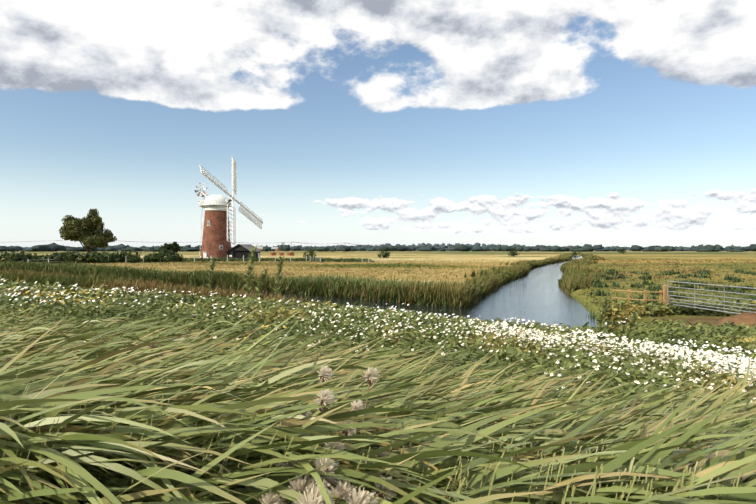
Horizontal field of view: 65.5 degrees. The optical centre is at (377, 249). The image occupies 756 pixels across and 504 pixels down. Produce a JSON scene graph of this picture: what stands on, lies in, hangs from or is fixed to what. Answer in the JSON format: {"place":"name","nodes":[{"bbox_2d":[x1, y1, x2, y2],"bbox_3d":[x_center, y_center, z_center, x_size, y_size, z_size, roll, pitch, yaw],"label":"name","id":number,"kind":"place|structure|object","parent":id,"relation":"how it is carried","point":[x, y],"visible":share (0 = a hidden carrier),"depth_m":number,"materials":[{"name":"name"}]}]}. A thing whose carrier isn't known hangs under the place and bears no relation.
{"place":"outdoors","nodes":[
{"label":"outdoors","id":0,"kind":"place"},
{"bbox_2d":[201,210,230,258],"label":"mill tower","id":1,"kind":"structure","parent":0,"point":[214,235],"depth_m":146.39,"materials":[{"name":"red brick"}]},
{"bbox_2d":[200,217,229,257],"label":"windmill windows","id":2,"kind":"structure","parent":1,"relation":"attached to","point":[205,253],"depth_m":146.21,"materials":[{"name":"white"}]},
{"bbox_2d":[194,157,262,246],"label":"windmill sails","id":3,"kind":"object","parent":1,"relation":"on","point":[217,202],"visible":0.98,"depth_m":147.34},
{"bbox_2d":[288,376,384,498],"bbox_3d":[-0.172,1.072,2.036,0.447,1.145,0.755,0,0,-10],"label":"thistle","id":4,"kind":"object","parent":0,"point":[379,494],"visible":0.12,"depth_m":2.07,"materials":[{"name":"plant"}]},
{"bbox_2d":[259,366,397,503],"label":"flower heads","id":5,"kind":"object","parent":4,"relation":"attached to","point":[344,490],"visible":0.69,"depth_m":1.81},
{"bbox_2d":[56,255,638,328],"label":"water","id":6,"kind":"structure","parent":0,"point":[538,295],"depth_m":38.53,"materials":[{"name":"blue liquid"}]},
{"bbox_2d":[0,247,755,328],"bbox_3d":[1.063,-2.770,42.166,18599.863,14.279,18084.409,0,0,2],"label":"ground","id":7,"kind":"structure","parent":0,"point":[747,318],"depth_m":227.35,"materials":[{"name":"plant"}]},
{"bbox_2d":[59,208,116,251],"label":"tree","id":8,"kind":"object","parent":7,"relation":"on","point":[88,230],"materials":[{"name":"green plant"}]},
{"bbox_2d":[24,289,302,343],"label":"yellow flowers","id":9,"kind":"object","parent":7,"relation":"on","point":[86,292],"visible":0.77,"depth_m":16.07,"materials":[{"name":"orange plant"}]},
{"bbox_2d":[160,242,180,254],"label":"bush","id":10,"kind":"object","parent":7,"relation":"on","point":[175,247],"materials":[{"name":"green plant"}]},
{"bbox_2d":[0,269,352,304],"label":"reed bed","id":11,"kind":"object","parent":7,"relation":"on","point":[43,277],"visible":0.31,"depth_m":41.56,"materials":[{"name":"green plant"}]},
{"bbox_2d":[1,256,375,262],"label":"fence","id":12,"kind":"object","parent":7,"relation":"on","point":[328,259],"depth_m":142.03,"materials":[{"name":"wood"}]},
{"bbox_2d":[28,255,406,262],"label":"mill yard fences","id":13,"kind":"object","parent":7,"relation":"on","point":[227,256],"visible":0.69,"depth_m":134.84,"materials":[{"name":"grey wood"}]},
{"bbox_2d":[0,261,481,307],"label":"bank reeds","id":14,"kind":"object","parent":7,"relation":"on","point":[303,283],"visible":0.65,"depth_m":52.92,"materials":[{"name":"green plant"}]},
{"bbox_2d":[26,240,456,252],"bbox_3d":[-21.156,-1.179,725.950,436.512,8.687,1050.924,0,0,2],"label":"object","id":15,"kind":"object","parent":7,"relation":"on","point":[281,242],"visible":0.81,"depth_m":400.88,"materials":[{"name":"brown wood"}]},
{"bbox_2d":[227,244,261,258],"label":"mill shed","id":16,"kind":"structure","parent":7,"relation":"on","point":[241,249],"depth_m":147.01,"materials":[{"name":"black wood"}]},
{"bbox_2d":[1,259,539,305],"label":"field","id":17,"kind":"structure","parent":7,"relation":"on","point":[412,266],"depth_m":99.58,"materials":[{"name":"yellow plant"}]},
{"bbox_2d":[254,243,293,255],"bbox_3d":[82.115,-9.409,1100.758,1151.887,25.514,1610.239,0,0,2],"label":"distant buildings","id":18,"kind":"structure","parent":7,"relation":"on","point":[277,249],"depth_m":303.21,"materials":[{"name":"white"}]},
{"bbox_2d":[0,253,617,307],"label":"reeds","id":19,"kind":"object","parent":7,"relation":"on","point":[577,275],"visible":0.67,"depth_m":50.37,"materials":[{"name":"green plant"}]},
{"bbox_2d":[0,247,626,263],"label":"bushes","id":20,"kind":"object","parent":7,"relation":"on","point":[88,257],"visible":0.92,"depth_m":127.34,"materials":[{"name":"green plant"}]},
{"bbox_2d":[10,331,723,480],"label":"dead reed stems","id":21,"kind":"object","parent":7,"relation":"on","point":[198,355],"visible":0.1,"depth_m":3.59,"materials":[{"name":"beige plant"}]},
{"bbox_2d":[0,274,755,409],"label":"herb","id":22,"kind":"object","parent":7,"relation":"on","point":[728,333],"depth_m":12.71,"materials":[{"name":"plant"}]},
{"bbox_2d":[177,298,754,390],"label":"daisy discs","id":23,"kind":"object","parent":22,"relation":"on","point":[579,343],"visible":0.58,"depth_m":10.03,"materials":[{"name":"yellow"}]},
{"bbox_2d":[0,299,755,503],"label":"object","id":24,"kind":"object","parent":7,"relation":"on","point":[231,429],"visible":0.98,"depth_m":2.15,"materials":[{"name":"green plant"}]},
{"bbox_2d":[23,333,282,389],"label":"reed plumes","id":25,"kind":"object","parent":24,"relation":"on","point":[120,368],"visible":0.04,"depth_m":4.73,"materials":[{"name":"plant"}]},
{"bbox_2d":[0,279,755,401],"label":"daisies","id":26,"kind":"object","parent":7,"relation":"on","point":[642,349],"visible":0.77,"depth_m":10.60,"materials":[{"name":"white plant"}]},
{"bbox_2d":[0,242,755,251],"bbox_3d":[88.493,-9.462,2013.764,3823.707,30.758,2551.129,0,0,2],"label":"distant treeline","id":27,"kind":"object","parent":7,"relation":"on","point":[53,247],"visible":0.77,"depth_m":985.66,"materials":[{"name":"green plant"}]},
{"bbox_2d":[206,243,637,349],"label":"tall weeds","id":28,"kind":"object","parent":7,"relation":"on","point":[604,308],"visible":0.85,"depth_m":32.36,"materials":[{"name":"green plant"}]},
{"bbox_2d":[223,311,754,396],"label":"daisy stalks","id":29,"kind":"object","parent":7,"relation":"on","point":[500,351],"visible":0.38,"depth_m":8.06,"materials":[{"name":"green plant"}]},
{"bbox_2d":[559,268,755,317],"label":"bushes","id":30,"kind":"object","parent":7,"relation":"on","point":[670,273],"visible":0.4,"depth_m":48.58,"materials":[{"name":"green plant"}]},
{"bbox_2d":[569,258,755,321],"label":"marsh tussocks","id":31,"kind":"object","parent":7,"relation":"on","point":[681,266],"visible":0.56,"depth_m":70.66,"materials":[{"name":"green plant"}]},
{"bbox_2d":[611,281,755,313],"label":"gate and fence","id":32,"kind":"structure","parent":7,"relation":"on","point":[666,295],"depth_m":27.25,"materials":[{"name":"metal"}]},
{"bbox_2d":[0,0,755,247],"label":"sky","id":33,"kind":"structure","parent":0,"point":[561,123],"materials":[{"name":"blue"}]}
]}

